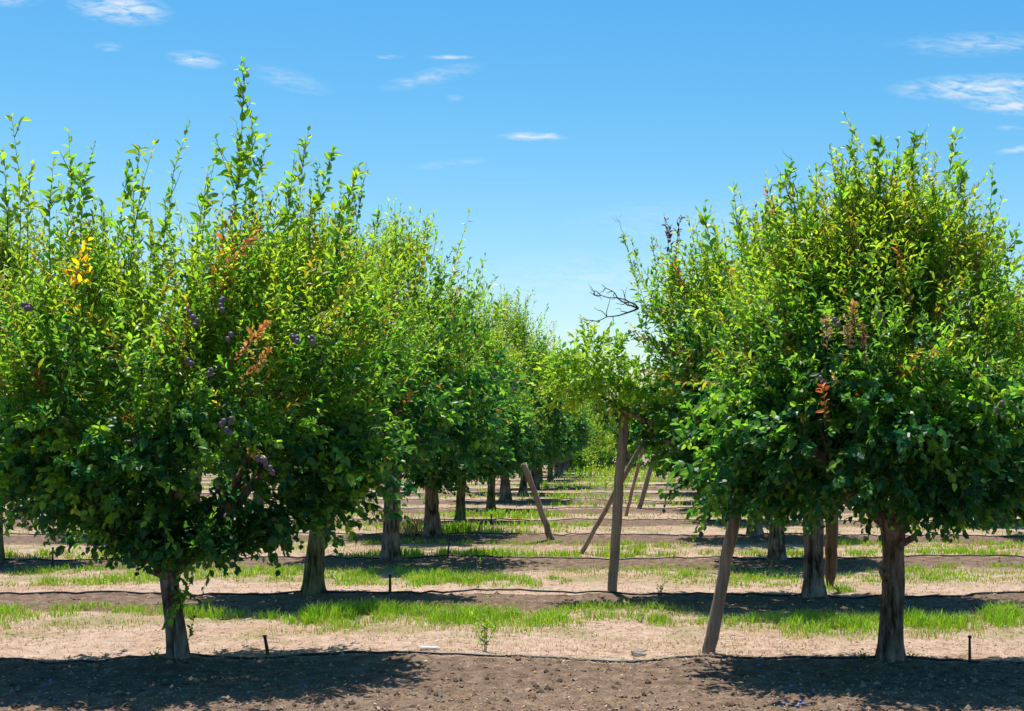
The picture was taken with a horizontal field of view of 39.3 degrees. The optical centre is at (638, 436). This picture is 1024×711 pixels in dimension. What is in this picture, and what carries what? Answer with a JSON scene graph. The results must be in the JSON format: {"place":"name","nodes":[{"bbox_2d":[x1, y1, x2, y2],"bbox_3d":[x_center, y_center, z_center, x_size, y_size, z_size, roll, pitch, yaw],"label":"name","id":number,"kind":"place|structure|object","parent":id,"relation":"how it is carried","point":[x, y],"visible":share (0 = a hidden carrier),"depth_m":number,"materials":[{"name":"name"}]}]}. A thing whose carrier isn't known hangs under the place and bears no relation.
{"place":"outdoors","nodes":[
{"label":"outdoors","id":0,"kind":"place"},
{"bbox_2d":[475,517,485,535],"bbox_3d":[-2.693,1.548,24.230,0.212,0.365,0.106,0,0,-15],"label":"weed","id":1,"kind":"object","parent":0,"point":[479,529],"visible":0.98,"depth_m":24.20,"materials":[{"name":"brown plant"}]},
{"bbox_2d":[0,440,1023,710],"bbox_3d":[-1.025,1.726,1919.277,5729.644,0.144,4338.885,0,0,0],"label":"ground","id":2,"kind":"structure","parent":0,"point":[352,666],"depth_m":12.29,"materials":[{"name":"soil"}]},
{"bbox_2d":[0,192,105,560],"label":"plum tree","id":3,"kind":"object","parent":2,"relation":"on","point":[4,245],"visible":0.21,"depth_m":19.72,"materials":[{"name":"green plant"}]},
{"bbox_2d":[52,547,53,565],"bbox_3d":[-7.889,1.644,19.158,0.035,0.300,0.034,0,0,-23],"label":"stake","id":4,"kind":"object","parent":2,"relation":"on","point":[53,556],"visible":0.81,"depth_m":19.15,"materials":[{"name":"black plastic"}]},
{"bbox_2d":[59,257,193,431],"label":"plum tree","id":5,"kind":"object","parent":2,"relation":"on","point":[104,411],"visible":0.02,"depth_m":24.08,"materials":[{"name":"green plant"}]},
{"bbox_2d":[149,647,161,658],"bbox_3d":[-3.688,1.657,10.881,0.094,0.090,0.121,0,0,-28],"label":"weed","id":6,"kind":"object","parent":2,"relation":"on","point":[155,654],"visible":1,"depth_m":10.88,"materials":[{"name":"green plant"}]},
{"bbox_2d":[131,306,221,520],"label":"plum tree","id":7,"kind":"object","parent":2,"relation":"on","point":[199,482],"visible":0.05,"depth_m":28.82,"materials":[{"name":"green plant"}]},
{"bbox_2d":[0,56,448,659],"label":"plum tree","id":8,"kind":"object","parent":2,"relation":"on","point":[96,482],"visible":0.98,"depth_m":10.47,"materials":[{"name":"green plant"}]},
{"bbox_2d":[253,494,263,507],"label":"plum tree","id":9,"kind":"object","parent":2,"relation":"on","point":[259,502],"visible":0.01,"depth_m":33.30,"materials":[{"name":"green plant"}]},
{"bbox_2d":[262,635,268,654],"bbox_3d":[-2.921,1.661,11.153,0.061,0.207,0.039,0,0,0],"label":"stake","id":10,"kind":"object","parent":2,"relation":"on","point":[266,644],"visible":0.88,"depth_m":11.14,"materials":[{"name":"black plastic"}]},
{"bbox_2d":[146,158,469,594],"bbox_3d":[-3.587,-0.641,15.190,3.518,4.751,2.782,0,0,0],"label":"plum tree","id":11,"kind":"object","parent":2,"relation":"on","point":[313,582],"visible":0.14,"depth_m":15.32,"materials":[{"name":"green plant"}]},
{"bbox_2d":[388,574,391,591],"bbox_3d":[-2.715,1.631,15.542,0.038,0.246,0.038,0,0,-22],"label":"stake","id":12,"kind":"object","parent":2,"relation":"on","point":[389,575],"visible":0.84,"depth_m":15.53,"materials":[{"name":"black plastic"}]},
{"bbox_2d":[399,513,423,535],"bbox_3d":[-3.872,1.490,24.559,0.752,0.432,0.709,0,0,22],"label":"dry tuft","id":13,"kind":"object","parent":2,"relation":"on","point":[412,528],"visible":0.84,"depth_m":24.45,"materials":[{"name":"beige plant"}]},
{"bbox_2d":[317,197,539,560],"bbox_3d":[-3.286,-0.776,20.100,3.346,5.097,3.982,0,0,-43],"label":"plum tree","id":14,"kind":"object","parent":2,"relation":"on","point":[456,320],"visible":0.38,"depth_m":19.44,"materials":[{"name":"green plant"}]},
{"bbox_2d":[420,646,439,649],"bbox_3d":[-1.669,1.694,11.382,0.162,0.028,0.032,0,0,0],"label":"pipe offcut","id":15,"kind":"object","parent":2,"relation":"on","point":[429,648],"visible":0.97,"depth_m":11.37,"materials":[{"name":"white plastic"}]},
{"bbox_2d":[200,498,693,501],"bbox_3d":[-1.040,1.688,37.895,25.922,0.126,0.166,0,0,0],"label":"irrigation hose","id":16,"kind":"object","parent":2,"relation":"on","point":[544,499],"visible":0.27,"depth_m":37.89,"materials":[{"name":"black plastic"}]},
{"bbox_2d":[201,492,695,493],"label":"irrigation hose","id":17,"kind":"object","parent":2,"relation":"on","point":[531,492],"visible":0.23,"depth_m":42.42,"materials":[{"name":"black plastic"}]},
{"bbox_2d":[447,537,450,557],"bbox_3d":[-2.646,1.571,19.846,0.062,0.329,0.034,0,0,0],"label":"stake","id":18,"kind":"object","parent":2,"relation":"on","point":[448,548],"visible":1,"depth_m":19.84,"materials":[{"name":"black plastic"}]},
{"bbox_2d":[372,279,528,536],"bbox_3d":[-3.581,-0.511,24.634,3.176,4.520,4.338,0,0,44],"label":"plum tree","id":19,"kind":"object","parent":2,"relation":"on","point":[432,483],"visible":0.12,"depth_m":24.31,"materials":[{"name":"green plant"}]},
{"bbox_2d":[271,486,673,488],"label":"irrigation hose","id":20,"kind":"object","parent":2,"relation":"on","point":[564,486],"visible":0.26,"depth_m":46.92,"materials":[{"name":"black plastic"}]},
{"bbox_2d":[475,556,481,587],"bbox_3d":[-1.816,1.557,16.128,0.089,0.401,0.058,0,0,30],"label":"weed","id":21,"kind":"object","parent":2,"relation":"on","point":[478,574],"visible":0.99,"depth_m":16.12,"materials":[{"name":"green plant"}]},
{"bbox_2d":[468,587,505,651],"bbox_3d":[-1.215,1.461,11.449,0.217,0.523,0.337,0,0,-34],"label":"weed","id":22,"kind":"object","parent":2,"relation":"on","point":[486,629],"visible":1,"depth_m":11.39,"materials":[{"name":"green plant"}]},
{"bbox_2d":[434,286,539,520],"bbox_3d":[-3.657,-0.657,29.112,3.266,4.840,2.662,0,0,4],"label":"plum tree","id":23,"kind":"object","parent":2,"relation":"on","point":[516,438],"visible":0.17,"depth_m":28.86,"materials":[{"name":"green plant"}]},
{"bbox_2d":[0,459,1023,642],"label":"grass","id":24,"kind":"structure","parent":2,"relation":"on","point":[317,615],"depth_m":16.75,"materials":[{"name":"green plant"}]},
{"bbox_2d":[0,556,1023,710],"bbox_3d":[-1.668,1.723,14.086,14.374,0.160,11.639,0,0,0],"label":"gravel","id":25,"kind":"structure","parent":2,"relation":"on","point":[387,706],"depth_m":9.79,"materials":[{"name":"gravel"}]},
{"bbox_2d":[0,523,1023,666],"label":"straw","id":26,"kind":"object","parent":2,"relation":"on","point":[352,637],"visible":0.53,"depth_m":12.26,"materials":[{"name":"beige plant"}]},
{"bbox_2d":[0,650,1023,663],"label":"irrigation hose","id":27,"kind":"object","parent":2,"relation":"on","point":[526,656],"visible":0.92,"depth_m":10.95,"materials":[{"name":"black plastic"}]},
{"bbox_2d":[0,588,1023,598],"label":"irrigation hose","id":28,"kind":"object","parent":2,"relation":"on","point":[559,591],"visible":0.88,"depth_m":15.38,"materials":[{"name":"black plastic"}]},
{"bbox_2d":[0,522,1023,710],"bbox_3d":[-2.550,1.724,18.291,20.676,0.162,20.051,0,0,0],"label":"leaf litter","id":29,"kind":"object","parent":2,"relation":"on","point":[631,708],"visible":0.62,"depth_m":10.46,"materials":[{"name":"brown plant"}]},
{"bbox_2d":[470,318,553,509],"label":"plum tree","id":30,"kind":"object","parent":2,"relation":"on","point":[491,502],"visible":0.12,"depth_m":33.55,"materials":[{"name":"green plant"}]},
{"bbox_2d":[4,554,1023,560],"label":"irrigation hose","id":31,"kind":"object","parent":2,"relation":"on","point":[560,557],"visible":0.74,"depth_m":19.92,"materials":[{"name":"black plastic"}]},
{"bbox_2d":[9,532,1023,536],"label":"irrigation hose","id":32,"kind":"object","parent":2,"relation":"on","point":[605,534],"visible":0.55,"depth_m":24.38,"materials":[{"name":"black plastic"}]},
{"bbox_2d":[15,518,1020,521],"bbox_3d":[-1.040,1.688,28.918,25.922,0.099,0.111,0,0,0],"label":"irrigation hose","id":33,"kind":"object","parent":2,"relation":"on","point":[587,519],"visible":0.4,"depth_m":28.93,"materials":[{"name":"black plastic"}]},
{"bbox_2d":[463,285,576,500],"bbox_3d":[-3.314,-1.185,37.867,3.120,5.955,4.261,0,0,-31],"label":"plum tree","id":34,"kind":"object","parent":2,"relation":"on","point":[558,415],"visible":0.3,"depth_m":37.56,"materials":[{"name":"green plant"}]},
{"bbox_2d":[212,507,846,509],"bbox_3d":[-1.039,1.689,33.395,25.924,0.106,0.077,0,0,0],"label":"irrigation hose","id":35,"kind":"object","parent":2,"relation":"on","point":[544,509],"visible":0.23,"depth_m":33.38,"materials":[{"name":"black plastic"}]},
{"bbox_2d":[521,462,554,539],"bbox_3d":[-1.668,1.124,23.736,0.587,1.382,0.126,0,0,0],"label":"prop pole","id":36,"kind":"object","parent":2,"relation":"on","point":[542,515],"visible":0.91,"depth_m":23.70,"materials":[{"name":"brown wood"}]},
{"bbox_2d":[518,366,587,493],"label":"plum tree","id":37,"kind":"object","parent":2,"relation":"on","point":[523,482],"visible":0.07,"depth_m":42.37,"materials":[{"name":"green plant"}]},
{"bbox_2d":[536,342,572,483],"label":"plum tree","id":38,"kind":"object","parent":2,"relation":"on","point":[540,476],"visible":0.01,"depth_m":51.30,"materials":[{"name":"green plant"}]},
{"bbox_2d":[547,351,582,479],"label":"plum tree","id":39,"kind":"object","parent":2,"relation":"on","point":[550,475],"depth_m":55.83,"materials":[{"name":"green plant"}]},
{"bbox_2d":[531,344,599,488],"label":"plum tree","id":40,"kind":"object","parent":2,"relation":"on","point":[581,427],"visible":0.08,"depth_m":46.87,"materials":[{"name":"green plant"}]},
{"bbox_2d":[545,446,591,468],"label":"bush","id":41,"kind":"object","parent":2,"relation":"on","point":[574,463],"visible":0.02,"depth_m":75.74,"materials":[{"name":"green plant"}]},
{"bbox_2d":[563,407,586,471],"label":"plum tree","id":42,"kind":"object","parent":2,"relation":"on","point":[565,465],"visible":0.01,"depth_m":69.33,"materials":[{"name":"green plant"}]},
{"bbox_2d":[559,378,593,473],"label":"plum tree","id":43,"kind":"object","parent":2,"relation":"on","point":[561,466],"visible":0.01,"depth_m":64.88,"materials":[{"name":"green plant"}]},
{"bbox_2d":[553,377,601,476],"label":"plum tree","id":44,"kind":"object","parent":2,"relation":"on","point":[557,472],"visible":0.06,"depth_m":60.76,"materials":[{"name":"green plant"}]},
{"bbox_2d":[568,381,594,469],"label":"plum tree","id":45,"kind":"object","parent":2,"relation":"on","point":[570,464],"visible":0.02,"depth_m":73.95,"materials":[{"name":"green plant"}]},
{"bbox_2d":[561,342,614,466],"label":"plum tree","id":46,"kind":"object","parent":2,"relation":"on","point":[594,406],"visible":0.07,"depth_m":79.53,"materials":[{"name":"green plant"}]},
{"bbox_2d":[568,345,616,465],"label":"bush","id":47,"kind":"object","parent":2,"relation":"on","point":[596,417],"visible":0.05,"depth_m":83.68,"materials":[{"name":"green plant"}]},
{"bbox_2d":[584,450,604,470],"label":"bush","id":48,"kind":"object","parent":2,"relation":"on","point":[592,467],"visible":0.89,"depth_m":66.69,"materials":[{"name":"green plant"}]},
{"bbox_2d":[573,412,616,470],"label":"bush","id":49,"kind":"object","parent":2,"relation":"on","point":[602,455],"visible":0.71,"depth_m":71.94,"materials":[{"name":"green plant"}]},
{"bbox_2d":[592,451,615,489],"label":"sapling","id":50,"kind":"object","parent":2,"relation":"on","point":[607,484],"visible":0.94,"depth_m":45.46,"materials":[{"name":"green plant"}]},
{"bbox_2d":[580,440,646,553],"bbox_3d":[-0.369,0.875,21.148,1.115,1.902,0.101,0,0,0],"label":"prop pole","id":51,"kind":"object","parent":2,"relation":"on","point":[603,513],"visible":0.62,"depth_m":21.11,"materials":[{"name":"brown wood"}]},
{"bbox_2d":[607,411,627,591],"bbox_3d":[-0.222,0.708,15.481,0.235,2.095,0.119,0,0,0],"label":"prop pole","id":52,"kind":"object","parent":2,"relation":"on","point":[617,508],"visible":0.85,"depth_m":15.43,"materials":[{"name":"brown wood"}]},
{"bbox_2d":[597,383,646,467],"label":"bush","id":53,"kind":"object","parent":2,"relation":"on","point":[631,453],"visible":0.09,"depth_m":79.52,"materials":[{"name":"green plant"}]},
{"bbox_2d":[603,377,646,465],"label":"plum tree","id":54,"kind":"object","parent":2,"relation":"on","point":[616,435],"visible":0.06,"depth_m":76.40,"materials":[{"name":"green plant"}]},
{"bbox_2d":[624,448,643,515],"bbox_3d":[-0.085,0.975,31.209,0.491,1.699,0.096,0,0,0],"label":"prop pole","id":55,"kind":"object","parent":2,"relation":"on","point":[633,485],"visible":0.73,"depth_m":31.18,"materials":[{"name":"brown wood"}]},
{"bbox_2d":[629,606,643,622],"bbox_3d":[0.003,1.642,13.085,0.139,0.157,0.135,0,0,33],"label":"weed","id":56,"kind":"object","parent":2,"relation":"on","point":[638,617],"visible":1,"depth_m":13.10,"materials":[{"name":"green plant"}]},
{"bbox_2d":[631,650,646,656],"bbox_3d":[0.002,1.730,11.318,0.133,0.067,0.088,0,0,0],"label":"stone","id":57,"kind":"object","parent":2,"relation":"on","point":[636,653],"visible":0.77,"depth_m":11.29,"materials":[{"name":"white stone"}]},
{"bbox_2d":[637,454,655,508],"bbox_3d":[0.190,1.096,33.363,0.482,1.368,0.132,0,0,0],"label":"prop pole","id":58,"kind":"object","parent":2,"relation":"on","point":[644,489],"visible":0.67,"depth_m":33.31,"materials":[{"name":"brown wood"}]},
{"bbox_2d":[632,425,666,469],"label":"bush","id":59,"kind":"object","parent":2,"relation":"on","point":[648,452],"visible":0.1,"depth_m":73.40,"materials":[{"name":"green plant"}]},
{"bbox_2d":[657,577,664,594],"bbox_3d":[0.244,1.639,15.589,0.109,0.197,0.146,0,0,0],"label":"weed","id":60,"kind":"object","parent":2,"relation":"on","point":[661,588],"visible":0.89,"depth_m":15.58,"materials":[{"name":"green plant"}]},
{"bbox_2d":[666,257,767,536],"bbox_3d":[2.194,-0.775,24.193,3.858,5.057,3.242,0,0,-35],"label":"plum tree","id":61,"kind":"object","parent":2,"relation":"on","point":[758,531],"visible":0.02,"depth_m":24.23,"materials":[{"name":"green plant"}]},
{"bbox_2d":[680,266,760,520],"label":"plum tree","id":62,"kind":"object","parent":2,"relation":"on","point":[718,363],"depth_m":28.92,"materials":[{"name":"green plant"}]},
{"bbox_2d":[702,498,741,653],"bbox_3d":[0.660,1.131,11.187,0.330,1.288,0.117,0,0,0],"label":"prop pole","id":63,"kind":"object","parent":2,"relation":"on","point":[719,596],"visible":0.8,"depth_m":11.14,"materials":[{"name":"brown wood"}]},
{"bbox_2d":[529,172,1006,597],"bbox_3d":[1.422,-0.559,15.224,5.234,4.648,3.091,0,0,0],"label":"plum tree","id":64,"kind":"object","parent":2,"relation":"on","point":[652,410],"visible":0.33,"depth_m":15.14,"materials":[{"name":"green plant"}]},
{"bbox_2d":[696,256,867,561],"bbox_3d":[1.973,-0.427,19.696,2.629,4.415,3.591,0,0,41],"label":"plum tree","id":65,"kind":"object","parent":2,"relation":"on","point":[776,548],"depth_m":19.80,"materials":[{"name":"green plant"}]},
{"bbox_2d":[824,505,837,586],"bbox_3d":[2.276,1.286,16.753,0.167,1.094,0.157,0,0,0],"label":"prop pole","id":66,"kind":"object","parent":2,"relation":"on","point":[831,554],"visible":0.66,"depth_m":16.69,"materials":[{"name":"brown wood"}]},
{"bbox_2d":[653,111,1023,662],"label":"plum tree","id":67,"kind":"object","parent":2,"relation":"on","point":[776,438],"visible":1,"depth_m":10.37,"materials":[{"name":"green plant"}]},
{"bbox_2d":[833,582,844,593],"bbox_3d":[2.282,1.722,16.117,0.141,0.146,0.164,0,0,43],"label":"weed","id":68,"kind":"object","parent":2,"relation":"on","point":[837,589],"visible":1,"depth_m":16.11,"materials":[{"name":"green plant"}]},
{"bbox_2d":[857,648,869,658],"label":"weed","id":69,"kind":"object","parent":2,"relation":"on","point":[863,655],"visible":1,"depth_m":10.93,"materials":[{"name":"green plant"}]},
{"bbox_2d":[968,635,971,662],"bbox_3d":[2.546,1.661,10.932,0.029,0.264,0.029,0,0,22],"label":"stake","id":70,"kind":"object","parent":2,"relation":"on","point":[969,648],"visible":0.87,"depth_m":10.92,"materials":[{"name":"black plastic"}]},
{"bbox_2d":[955,275,1021,522],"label":"plum tree","id":71,"kind":"object","parent":2,"relation":"on","point":[995,360],"visible":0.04,"depth_m":28.42,"materials":[{"name":"green plant"}]},
{"bbox_2d":[989,257,1023,446],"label":"plum tree","id":72,"kind":"object","parent":2,"relation":"on","point":[1020,426],"visible":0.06,"depth_m":24.02,"materials":[{"name":"green plant"}]},
{"bbox_2d":[0,0,1023,429],"label":"sky","id":73,"kind":"structure","parent":0,"point":[554,122],"materials":[{"name":"blue"}]}
]}

